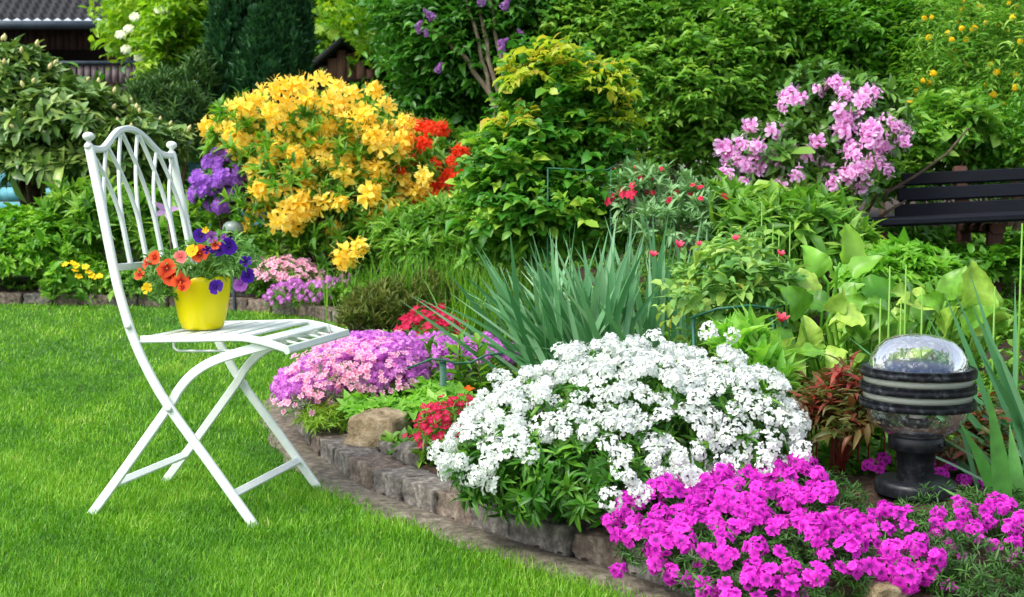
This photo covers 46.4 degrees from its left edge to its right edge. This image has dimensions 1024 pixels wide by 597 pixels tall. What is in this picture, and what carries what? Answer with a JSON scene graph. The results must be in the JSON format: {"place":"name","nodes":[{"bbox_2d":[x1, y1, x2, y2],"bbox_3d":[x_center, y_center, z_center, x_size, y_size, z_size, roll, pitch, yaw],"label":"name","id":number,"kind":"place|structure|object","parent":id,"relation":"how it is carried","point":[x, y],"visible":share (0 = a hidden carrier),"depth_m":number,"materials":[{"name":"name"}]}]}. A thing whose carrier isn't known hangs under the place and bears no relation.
{"place":"outdoors","nodes":[
{"label":"outdoors","id":0,"kind":"place"},
{"bbox_2d":[0,173,50,208],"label":"swimming pool","id":1,"kind":"object","parent":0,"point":[8,194],"depth_m":11.94,"materials":[{"name":"teal paint"}]},
{"bbox_2d":[259,395,690,596],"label":"path","id":2,"kind":"structure","parent":0,"point":[317,464],"depth_m":2.87,"materials":[{"name":"grey stone"}]},
{"bbox_2d":[0,174,951,596],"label":"lawn","id":3,"kind":"structure","parent":0,"point":[54,346],"depth_m":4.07,"materials":[{"name":"green plant"}]},
{"bbox_2d":[0,202,108,293],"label":"ground elder mound","id":4,"kind":"object","parent":3,"relation":"on","point":[27,235],"visible":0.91,"depth_m":7.83,"materials":[{"name":"green plant"}]},
{"bbox_2d":[0,0,147,95],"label":"house","id":5,"kind":"structure","parent":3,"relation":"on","point":[67,41],"depth_m":23.90,"materials":[{"name":"tile"}]},
{"bbox_2d":[151,199,177,306],"bbox_3d":[-2.183,-0.293,7.565,0.173,0.716,0.081,0,4,0],"label":"columbine","id":6,"kind":"object","parent":3,"relation":"on","point":[162,211],"visible":0.37,"depth_m":7.56,"materials":[{"name":"pink plant"}]},
{"bbox_2d":[82,125,349,526],"bbox_3d":[-0.762,0.049,3.118,0.563,1.000,0.442,1,4,12],"label":"folding chair","id":7,"kind":"object","parent":3,"relation":"on","point":[260,347],"visible":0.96,"depth_m":3.02,"materials":[{"name":"white metal"}]},
{"bbox_2d":[173,276,230,329],"bbox_3d":[-0.795,0.009,3.069,0.148,0.136,0.149,0,4,0],"label":"flower pot","id":8,"kind":"object","parent":7,"relation":"on","point":[199,305],"visible":0.76,"depth_m":3.02,"materials":[{"name":"yellow ceramic"}]},
{"bbox_2d":[134,226,268,313],"bbox_3d":[-0.791,-0.075,3.056,0.329,0.221,0.250,0,4,0],"label":"petunia","id":9,"kind":"object","parent":8,"relation":"in","point":[171,269],"visible":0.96,"depth_m":2.98,"materials":[{"name":"multicoloured plant"}]},
{"bbox_2d":[228,297,256,310],"bbox_3d":[-1.714,0.043,7.528,0.216,0.101,0.122,2,5,28],"label":"edging brick","id":10,"kind":"object","parent":3,"relation":"on","point":[242,303],"visible":0.48,"depth_m":7.47,"materials":[{"name":"grey stone"}]},
{"bbox_2d":[304,422,337,445],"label":"kerb stone","id":11,"kind":"object","parent":3,"relation":"on","point":[308,437],"visible":0.2,"depth_m":3.86,"materials":[{"name":"grey stone"}]},
{"bbox_2d":[311,429,347,455],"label":"kerb stone","id":12,"kind":"object","parent":3,"relation":"on","point":[316,442],"visible":0.41,"depth_m":3.75,"materials":[{"name":"stone"}]},
{"bbox_2d":[320,437,358,467],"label":"kerb stone","id":13,"kind":"object","parent":3,"relation":"on","point":[329,446],"visible":0.38,"depth_m":3.61,"materials":[{"name":"grey stone"}]},
{"bbox_2d":[334,446,383,476],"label":"kerb stone","id":14,"kind":"object","parent":3,"relation":"on","point":[342,455],"visible":0.44,"depth_m":3.48,"materials":[{"name":"grey stone"}]},
{"bbox_2d":[348,453,404,489],"bbox_3d":[-0.377,0.495,3.368,0.123,0.086,0.172,-2,5,-27],"label":"kerb stone","id":15,"kind":"object","parent":3,"relation":"on","point":[363,468],"visible":0.52,"depth_m":3.34,"materials":[{"name":"stone"}]},
{"bbox_2d":[373,465,433,501],"bbox_3d":[-0.294,0.506,3.229,0.121,0.084,0.148,-3,5,-34],"label":"kerb stone","id":16,"kind":"object","parent":3,"relation":"on","point":[388,482],"visible":0.56,"depth_m":3.20,"materials":[{"name":"grey stone"}]},
{"bbox_2d":[402,474,460,512],"bbox_3d":[-0.198,0.515,3.108,0.125,0.088,0.159,-4,6,-39],"label":"kerb stone","id":17,"kind":"object","parent":3,"relation":"on","point":[420,492],"visible":0.48,"depth_m":3.08,"materials":[{"name":"grey stone"}]},
{"bbox_2d":[437,486,501,524],"bbox_3d":[-0.103,0.524,2.993,0.119,0.085,0.151,-4,6,-40],"label":"kerb stone","id":18,"kind":"object","parent":3,"relation":"on","point":[450,510],"visible":0.37,"depth_m":2.96,"materials":[{"name":"stone"}]},
{"bbox_2d":[470,498,514,537],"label":"kerb stone","id":19,"kind":"object","parent":3,"relation":"on","point":[497,525],"visible":0.19,"depth_m":2.84,"materials":[{"name":"grey stone"}]},
{"bbox_2d":[508,511,601,556],"bbox_3d":[0.096,0.542,2.747,0.120,0.095,0.202,-4,6,-42],"label":"kerb stone","id":20,"kind":"object","parent":3,"relation":"on","point":[555,537],"visible":0.45,"depth_m":2.69,"materials":[{"name":"grey stone"}]},
{"bbox_2d":[572,526,644,572],"bbox_3d":[0.224,0.550,2.619,0.123,0.090,0.148,-4,6,-44],"label":"kerb stone","id":21,"kind":"object","parent":3,"relation":"on","point":[595,546],"visible":0.43,"depth_m":2.59,"materials":[{"name":"stone"}]},
{"bbox_2d":[627,542,695,586],"bbox_3d":[0.321,0.557,2.509,0.122,0.086,0.131,-3,5,-38],"label":"kerb stone","id":22,"kind":"object","parent":3,"relation":"on","point":[646,575],"visible":0.17,"depth_m":2.48,"materials":[{"name":"grey stone"}]},
{"bbox_2d":[0,186,1023,596],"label":"flower bed","id":23,"kind":"object","parent":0,"point":[866,480],"visible":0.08,"depth_m":2.93,"materials":[{"name":"soil"}]},
{"bbox_2d":[0,291,27,304],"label":"edging brick","id":24,"kind":"object","parent":23,"relation":"on","point":[11,297],"visible":0.69,"depth_m":7.80,"materials":[{"name":"grey stone"}]},
{"bbox_2d":[22,292,52,304],"bbox_3d":[-3.086,0.008,7.827,0.218,0.100,0.113,1,4,8],"label":"edging brick","id":25,"kind":"object","parent":23,"relation":"on","point":[34,297],"visible":0.52,"depth_m":7.78,"materials":[{"name":"stone"}]},
{"bbox_2d":[51,293,79,305],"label":"edging brick","id":26,"kind":"object","parent":23,"relation":"on","point":[59,300],"visible":0.52,"depth_m":7.75,"materials":[{"name":"grey stone"}]},
{"bbox_2d":[36,260,146,305],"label":"yellow flowers","id":27,"kind":"object","parent":23,"relation":"on","point":[80,291],"visible":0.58,"depth_m":7.71,"materials":[{"name":"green plant"}]},
{"bbox_2d":[80,292,108,305],"bbox_3d":[-2.693,0.013,7.774,0.211,0.102,0.117,0,4,6],"label":"edging brick","id":28,"kind":"object","parent":23,"relation":"on","point":[103,300],"visible":0.5,"depth_m":7.72,"materials":[{"name":"grey stone"}]},
{"bbox_2d":[0,33,200,253],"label":"rhododendron","id":29,"kind":"object","parent":23,"relation":"on","point":[51,113],"visible":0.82,"depth_m":8.50,"materials":[{"name":"green plant"}]},
{"bbox_2d":[108,294,138,306],"bbox_3d":[-2.500,0.018,7.748,0.211,0.099,0.117,1,4,8],"label":"edging brick","id":30,"kind":"object","parent":23,"relation":"on","point":[113,301],"visible":0.35,"depth_m":7.70,"materials":[{"name":"stone"}]},
{"bbox_2d":[78,0,204,70],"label":"broadleaf tree","id":31,"kind":"object","parent":23,"relation":"on","point":[117,12],"visible":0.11,"depth_m":18.80,"materials":[{"name":"green plant"}]},
{"bbox_2d":[34,169,254,271],"bbox_3d":[-2.549,-0.482,8.175,1.659,0.831,0.897,1,4,14],"label":"campanula clump","id":32,"kind":"object","parent":23,"relation":"on","point":[74,203],"visible":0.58,"depth_m":7.93,"materials":[{"name":"green plant"}]},
{"bbox_2d":[138,294,167,306],"bbox_3d":[-2.302,0.019,7.714,0.212,0.102,0.116,1,4,9],"label":"edging brick","id":33,"kind":"object","parent":23,"relation":"on","point":[144,301],"visible":0.51,"depth_m":7.67,"materials":[{"name":"grey stone"}]},
{"bbox_2d":[114,0,208,185],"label":"elder bush","id":34,"kind":"object","parent":23,"relation":"on","point":[165,23],"visible":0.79,"depth_m":12.38,"materials":[{"name":"green plant"}]},
{"bbox_2d":[121,44,225,191],"bbox_3d":[-3.245,-1.503,11.407,1.095,1.898,1.263,0,4,0],"label":"juniper","id":35,"kind":"object","parent":23,"relation":"on","point":[180,97],"visible":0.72,"depth_m":11.16,"materials":[{"name":"green plant"}]},
{"bbox_2d":[94,265,273,300],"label":"green edging plants","id":36,"kind":"object","parent":23,"relation":"on","point":[131,290],"visible":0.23,"depth_m":7.66,"materials":[{"name":"green plant"}]},
{"bbox_2d":[187,146,252,263],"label":"purple azalea","id":37,"kind":"object","parent":23,"relation":"on","point":[212,179],"visible":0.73,"depth_m":7.59,"materials":[{"name":"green plant"}]},
{"bbox_2d":[222,221,243,310],"bbox_3d":[-1.737,-0.202,7.456,0.130,0.560,0.130,0,4,0],"label":"garden lamp","id":38,"kind":"object","parent":23,"relation":"on","point":[232,225],"visible":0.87,"depth_m":7.42,"materials":[{"name":"metal"}]},
{"bbox_2d":[0,62,491,216],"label":"hedge","id":39,"kind":"object","parent":23,"relation":"on","point":[186,183],"visible":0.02,"depth_m":13.60,"materials":[{"name":"green plant"}]},
{"bbox_2d":[191,0,323,233],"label":"conifer","id":40,"kind":"object","parent":23,"relation":"on","point":[250,43],"visible":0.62,"depth_m":11.50,"materials":[{"name":"green plant"}]},
{"bbox_2d":[247,298,271,312],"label":"edging brick","id":41,"kind":"object","parent":23,"relation":"on","point":[256,304],"visible":0.45,"depth_m":7.40,"materials":[{"name":"beige stone"}]},
{"bbox_2d":[272,301,301,315],"bbox_3d":[-1.371,0.064,7.317,0.213,0.103,0.118,3,5,34],"label":"edging brick","id":42,"kind":"object","parent":23,"relation":"on","point":[286,308],"visible":0.32,"depth_m":7.26,"materials":[{"name":"stone"}]},
{"bbox_2d":[253,254,329,283],"bbox_3d":[-1.423,-0.170,7.502,0.451,0.224,0.553,-3,5,-33],"label":"pink arabis","id":43,"kind":"object","parent":23,"relation":"on","point":[269,267],"visible":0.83,"depth_m":7.37,"materials":[{"name":"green plant"}]},
{"bbox_2d":[262,272,352,313],"bbox_3d":[-1.225,-0.038,7.254,0.447,0.236,0.560,4,6,42],"label":"purple aubrieta","id":44,"kind":"object","parent":23,"relation":"on","point":[272,298],"visible":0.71,"depth_m":7.13,"materials":[{"name":"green plant"}]},
{"bbox_2d":[294,303,320,317],"bbox_3d":[-1.207,0.081,7.176,0.211,0.105,0.118,4,6,43],"label":"edging brick","id":45,"kind":"object","parent":23,"relation":"on","point":[309,310],"visible":0.5,"depth_m":7.14,"materials":[{"name":"grey stone"}]},
{"bbox_2d":[290,396,348,436],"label":"plant","id":46,"kind":"object","parent":23,"relation":"on","point":[315,421],"visible":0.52,"depth_m":3.76,"materials":[{"name":"green plant"}]},
{"bbox_2d":[195,69,452,282],"bbox_3d":[-1.242,-0.765,7.932,1.750,1.442,1.749,0,4,0],"label":"yellow azalea","id":47,"kind":"object","parent":23,"relation":"on","point":[278,152],"visible":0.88,"depth_m":7.50,"materials":[{"name":"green plant"}]},
{"bbox_2d":[313,305,338,321],"bbox_3d":[-1.068,0.100,7.027,0.119,0.117,0.210,-4,6,-41],"label":"edging brick","id":48,"kind":"object","parent":23,"relation":"on","point":[320,312],"visible":0.52,"depth_m":7.01,"materials":[{"name":"grey stone"}]},
{"bbox_2d":[296,265,394,307],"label":"ornamental grass","id":49,"kind":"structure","parent":23,"relation":"on","point":[325,293],"depth_m":7.08,"materials":[{"name":"green plant"}]},
{"bbox_2d":[309,0,386,70],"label":"maple tree","id":50,"kind":"object","parent":23,"relation":"on","point":[337,13],"visible":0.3,"depth_m":14.18,"materials":[{"name":"green plant"}]},
{"bbox_2d":[270,329,436,419],"bbox_3d":[-0.488,0.240,4.007,0.445,0.271,0.726,4,6,41],"label":"pink saxifrage","id":51,"kind":"object","parent":23,"relation":"on","point":[317,395],"visible":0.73,"depth_m":3.84,"materials":[{"name":"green plant"}]},
{"bbox_2d":[311,37,396,219],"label":"garden shed","id":52,"kind":"structure","parent":23,"relation":"on","point":[332,59],"depth_m":14.84,"materials":[{"name":"brown wood"}]},
{"bbox_2d":[323,265,432,305],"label":"shrub","id":53,"kind":"object","parent":23,"relation":"on","point":[339,289],"visible":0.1,"depth_m":7.10,"materials":[{"name":"green plant"}]},
{"bbox_2d":[343,407,413,449],"bbox_3d":[-0.391,0.422,3.657,0.175,0.182,0.231,2,5,20],"label":"boulder","id":54,"kind":"object","parent":23,"relation":"on","point":[368,428],"visible":0.49,"depth_m":3.58,"materials":[{"name":"stone"}]},
{"bbox_2d":[269,329,518,410],"bbox_3d":[-0.454,0.221,4.304,0.635,0.255,1.213,2,5,27],"label":"aubrieta","id":55,"kind":"object","parent":23,"relation":"on","point":[283,387],"visible":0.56,"depth_m":3.97,"materials":[{"name":"purple plant"}]},
{"bbox_2d":[378,437,409,453],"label":"boulder","id":56,"kind":"object","parent":23,"relation":"on","point":[383,446],"visible":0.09,"depth_m":3.51,"materials":[{"name":"stone"}]},
{"bbox_2d":[330,263,460,329],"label":"heather","id":57,"kind":"object","parent":23,"relation":"on","point":[361,304],"visible":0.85,"depth_m":6.06,"materials":[{"name":"green plant"}]},
{"bbox_2d":[336,376,477,424],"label":"lobed leaf plant","id":58,"kind":"object","parent":23,"relation":"on","point":[426,392],"visible":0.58,"depth_m":3.75,"materials":[{"name":"green plant"}]},
{"bbox_2d":[298,245,518,325],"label":"ornamental grass","id":59,"kind":"object","parent":23,"relation":"on","point":[408,267],"depth_m":6.35,"materials":[{"name":"green plant"}]},
{"bbox_2d":[393,440,439,465],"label":"boulder","id":60,"kind":"object","parent":23,"relation":"on","point":[402,453],"visible":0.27,"depth_m":3.35,"materials":[{"name":"stone"}]},
{"bbox_2d":[365,186,473,269],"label":"leafy perennial","id":61,"kind":"object","parent":23,"relation":"on","point":[424,224],"visible":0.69,"depth_m":7.15,"materials":[{"name":"green plant"}]},
{"bbox_2d":[375,108,475,266],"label":"red azalea","id":62,"kind":"object","parent":23,"relation":"on","point":[433,127],"visible":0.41,"depth_m":7.86,"materials":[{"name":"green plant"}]},
{"bbox_2d":[393,301,466,335],"bbox_3d":[-0.355,0.103,5.202,0.304,0.177,0.344,-4,6,-44],"label":"crimson saxifrage","id":63,"kind":"object","parent":23,"relation":"on","point":[407,319],"visible":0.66,"depth_m":5.15,"materials":[{"name":"red plant"}]},
{"bbox_2d":[401,393,473,452],"bbox_3d":[-0.197,0.346,3.383,0.197,0.149,0.296,2,5,25],"label":"crimson saxifrage","id":64,"kind":"object","parent":23,"relation":"on","point":[443,415],"visible":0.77,"depth_m":3.32,"materials":[{"name":"red plant"}]},
{"bbox_2d":[407,352,503,386],"bbox_3d":[-0.180,0.284,3.817,0.306,0.228,0.019,0,4,0],"label":"border fence","id":65,"kind":"object","parent":23,"relation":"on","point":[442,372],"visible":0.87,"depth_m":3.80,"materials":[{"name":"green metal"}]},
{"bbox_2d":[414,323,504,392],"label":"bellflower stems","id":66,"kind":"object","parent":23,"relation":"on","point":[462,376],"visible":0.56,"depth_m":4.00,"materials":[{"name":"green plant"}]},
{"bbox_2d":[356,0,577,189],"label":"lilac","id":67,"kind":"object","parent":23,"relation":"on","point":[451,48],"visible":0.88,"depth_m":8.62,"materials":[{"name":"green plant"}]},
{"bbox_2d":[380,233,567,338],"bbox_3d":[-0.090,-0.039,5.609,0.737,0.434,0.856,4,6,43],"label":"ornamental grass","id":68,"kind":"object","parent":23,"relation":"on","point":[468,311],"depth_m":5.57,"materials":[{"name":"green plant"}]},
{"bbox_2d":[0,228,1023,491],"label":"ground cover","id":69,"kind":"object","parent":23,"relation":"on","point":[1006,330],"visible":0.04,"depth_m":4.75,"materials":[{"name":"green plant"}]},
{"bbox_2d":[392,222,664,398],"bbox_3d":[0.095,0.033,4.162,0.825,0.613,0.909,2,5,20],"label":"daylily","id":70,"kind":"object","parent":23,"relation":"on","point":[602,307],"visible":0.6,"depth_m":4.07,"materials":[{"name":"green plant"}]},
{"bbox_2d":[444,33,649,314],"bbox_3d":[0.169,-0.542,5.688,0.985,1.456,1.189,0,4,0],"label":"rose bush","id":71,"kind":"object","parent":23,"relation":"on","point":[551,111],"visible":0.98,"depth_m":5.41,"materials":[{"name":"green plant"}]},
{"bbox_2d":[454,208,640,310],"bbox_3d":[0.123,-0.148,5.697,1.000,0.655,0.620,3,5,35],"label":"leafy perennial","id":72,"kind":"object","parent":23,"relation":"on","point":[494,243],"visible":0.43,"depth_m":5.47,"materials":[{"name":"green plant"}]},
{"bbox_2d":[347,0,776,217],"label":"broadleaf tree","id":73,"kind":"object","parent":23,"relation":"on","point":[372,42],"depth_m":13.70,"materials":[{"name":"green plant"}]},
{"bbox_2d":[546,163,617,282],"bbox_3d":[0.309,-0.199,5.300,0.318,0.799,0.008,0,4,0],"label":"plant support","id":74,"kind":"object","parent":23,"relation":"on","point":[547,168],"visible":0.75,"depth_m":5.27,"materials":[{"name":"green metal"}]},
{"bbox_2d":[427,321,811,532],"bbox_3d":[0.244,0.309,2.802,0.905,0.464,0.930,0,4,0],"label":"candytuft","id":75,"kind":"object","parent":23,"relation":"on","point":[572,433],"visible":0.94,"depth_m":2.61,"materials":[{"name":"white plant"}]},
{"bbox_2d":[314,0,970,209],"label":"hedge","id":76,"kind":"object","parent":23,"relation":"on","point":[382,77],"depth_m":15.27,"materials":[{"name":"green plant"}]},
{"bbox_2d":[594,156,728,295],"bbox_3d":[0.681,-0.226,5.322,0.671,0.837,0.820,0,4,0],"label":"red salvia","id":77,"kind":"object","parent":23,"relation":"on","point":[677,200],"visible":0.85,"depth_m":5.17,"materials":[{"name":"green plant"}]},
{"bbox_2d":[605,212,724,366],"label":"iris","id":78,"kind":"object","parent":23,"relation":"on","point":[661,274],"visible":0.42,"depth_m":4.33,"materials":[{"name":"green plant"}]},
{"bbox_2d":[508,0,832,260],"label":"mock orange","id":79,"kind":"object","parent":23,"relation":"on","point":[693,52],"visible":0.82,"depth_m":8.30,"materials":[{"name":"green plant"}]},
{"bbox_2d":[649,225,809,388],"bbox_3d":[0.646,0.087,3.716,0.502,0.630,0.569,0,4,0],"label":"rose bush","id":80,"kind":"object","parent":23,"relation":"on","point":[734,267],"visible":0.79,"depth_m":3.56,"materials":[{"name":"green plant"}]},
{"bbox_2d":[691,300,786,404],"bbox_3d":[0.667,0.204,3.476,0.300,0.405,0.110,0,4,0],"label":"plant support","id":81,"kind":"object","parent":23,"relation":"on","point":[693,330],"visible":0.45,"depth_m":3.48,"materials":[{"name":"green metal"}]},
{"bbox_2d":[699,301,807,423],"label":"lily shoots","id":82,"kind":"object","parent":23,"relation":"on","point":[755,343],"visible":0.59,"depth_m":3.12,"materials":[{"name":"green plant"}]},
{"bbox_2d":[759,201,790,328],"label":"allium stalks","id":83,"kind":"object","parent":23,"relation":"on","point":[778,245],"visible":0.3,"depth_m":4.29,"materials":[{"name":"plant"}]},
{"bbox_2d":[678,167,886,327],"bbox_3d":[1.197,-0.194,5.202,0.922,0.764,0.831,0,4,0],"label":"peony","id":84,"kind":"object","parent":23,"relation":"on","point":[819,217],"visible":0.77,"depth_m":4.95,"materials":[{"name":"green plant"}]},
{"bbox_2d":[600,451,1023,596],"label":"phlox","id":85,"kind":"object","parent":23,"relation":"on","point":[829,532],"visible":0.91,"depth_m":2.26,"materials":[{"name":"pink plant"}]},
{"bbox_2d":[789,363,885,474],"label":"astilbe shoots","id":86,"kind":"object","parent":23,"relation":"on","point":[836,372],"visible":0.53,"depth_m":2.93,"materials":[{"name":"red plant"}]},
{"bbox_2d":[712,54,968,295],"bbox_3d":[1.538,-0.611,6.098,1.370,1.312,1.010,-4,6,-43],"label":"pink rhododendron","id":87,"kind":"object","parent":23,"relation":"on","point":[866,118],"visible":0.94,"depth_m":5.90,"materials":[{"name":"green plant"}]},
{"bbox_2d":[779,350,906,473],"bbox_3d":[0.815,0.303,2.950,0.338,0.319,0.460,0,4,0],"label":"astilbe","id":88,"kind":"object","parent":23,"relation":"on","point":[846,405],"visible":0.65,"depth_m":2.89,"materials":[{"name":"red plant"}]},
{"bbox_2d":[790,222,896,370],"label":"dock plant","id":89,"kind":"object","parent":23,"relation":"on","point":[856,259],"visible":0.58,"depth_m":3.94,"materials":[{"name":"green plant"}]},
{"bbox_2d":[678,0,1023,119],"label":"broadleaf tree","id":90,"kind":"object","parent":23,"relation":"on","point":[980,51],"visible":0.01,"depth_m":11.46,"materials":[{"name":"green plant"}]},
{"bbox_2d":[730,0,1004,216],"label":"hornbeam","id":91,"kind":"object","parent":23,"relation":"on","point":[863,35],"visible":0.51,"depth_m":8.22,"materials":[{"name":"green plant"}]},
{"bbox_2d":[857,574,911,596],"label":"boulder","id":92,"kind":"object","parent":23,"relation":"on","point":[883,589],"visible":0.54,"depth_m":2.12,"materials":[{"name":"stone"}]},
{"bbox_2d":[770,258,1010,439],"bbox_3d":[1.083,0.138,3.423,0.775,0.523,0.441,0,4,0],"label":"bergenia","id":93,"kind":"object","parent":23,"relation":"on","point":[856,317],"visible":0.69,"depth_m":3.30,"materials":[{"name":"green plant"}]},
{"bbox_2d":[865,264,922,459],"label":"allium stalks","id":94,"kind":"object","parent":23,"relation":"on","point":[888,335],"visible":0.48,"depth_m":3.06,"materials":[{"name":"green plant"}]},
{"bbox_2d":[829,227,967,308],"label":"ferny plant","id":95,"kind":"object","parent":23,"relation":"on","point":[921,260],"visible":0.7,"depth_m":4.62,"materials":[{"name":"green plant"}]},
{"bbox_2d":[859,333,977,500],"bbox_3d":[0.917,0.260,2.707,0.254,0.360,0.254,0,4,0],"label":"garden lamp","id":96,"kind":"object","parent":23,"relation":"on","point":[917,390],"visible":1,"depth_m":2.64,"materials":[{"name":"black glass"}]},
{"bbox_2d":[837,271,1023,487],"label":"daylily","id":97,"kind":"object","parent":23,"relation":"on","point":[1009,397],"visible":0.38,"depth_m":2.83,"materials":[{"name":"green plant"}]},
{"bbox_2d":[854,83,1009,230],"bbox_3d":[2.328,-0.670,6.931,0.980,1.201,0.942,0,4,0],"label":"leafy shrub","id":98,"kind":"object","parent":23,"relation":"on","point":[946,122],"visible":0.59,"depth_m":6.65,"materials":[{"name":"green plant"}]},
{"bbox_2d":[868,166,1023,301],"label":"garden bench","id":99,"kind":"object","parent":23,"relation":"on","point":[965,214],"visible":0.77,"depth_m":6.30,"materials":[{"name":"paint"}]},
{"bbox_2d":[871,225,1023,284],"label":"shade plants","id":100,"kind":"object","parent":23,"relation":"on","point":[990,259],"visible":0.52,"depth_m":5.90,"materials":[{"name":"green plant"}]},
{"bbox_2d":[882,0,1023,233],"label":"kerria","id":101,"kind":"object","parent":23,"relation":"on","point":[1011,75],"visible":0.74,"depth_m":7.57,"materials":[{"name":"green plant"}]},
{"bbox_2d":[891,83,1023,266],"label":"evergreen bush","id":102,"kind":"object","parent":23,"relation":"on","point":[1001,156],"visible":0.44,"depth_m":6.88,"materials":[{"name":"green plant"}]},
{"bbox_2d":[926,391,1017,476],"bbox_3d":[1.124,0.342,2.991,0.308,0.236,0.370,0,4,0],"label":"astilbe","id":103,"kind":"object","parent":23,"relation":"on","point":[958,440],"visible":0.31,"depth_m":2.91,"materials":[{"name":"green plant"}]},
{"bbox_2d":[929,388,1023,533],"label":"tulip leaves","id":104,"kind":"object","parent":23,"relation":"on","point":[1002,473],"visible":0.61,"depth_m":2.48,"materials":[{"name":"green plant"}]},
{"bbox_2d":[956,1,1023,228],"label":"broadleaf tree","id":105,"kind":"object","parent":23,"relation":"on","point":[1012,223],"visible":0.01,"depth_m":11.62,"materials":[{"name":"green plant"}]},
{"bbox_2d":[990,223,1022,399],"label":"allium stalks","id":106,"kind":"object","parent":23,"relation":"on","point":[1018,333],"visible":0.5,"depth_m":3.06,"materials":[{"name":"green plant"}]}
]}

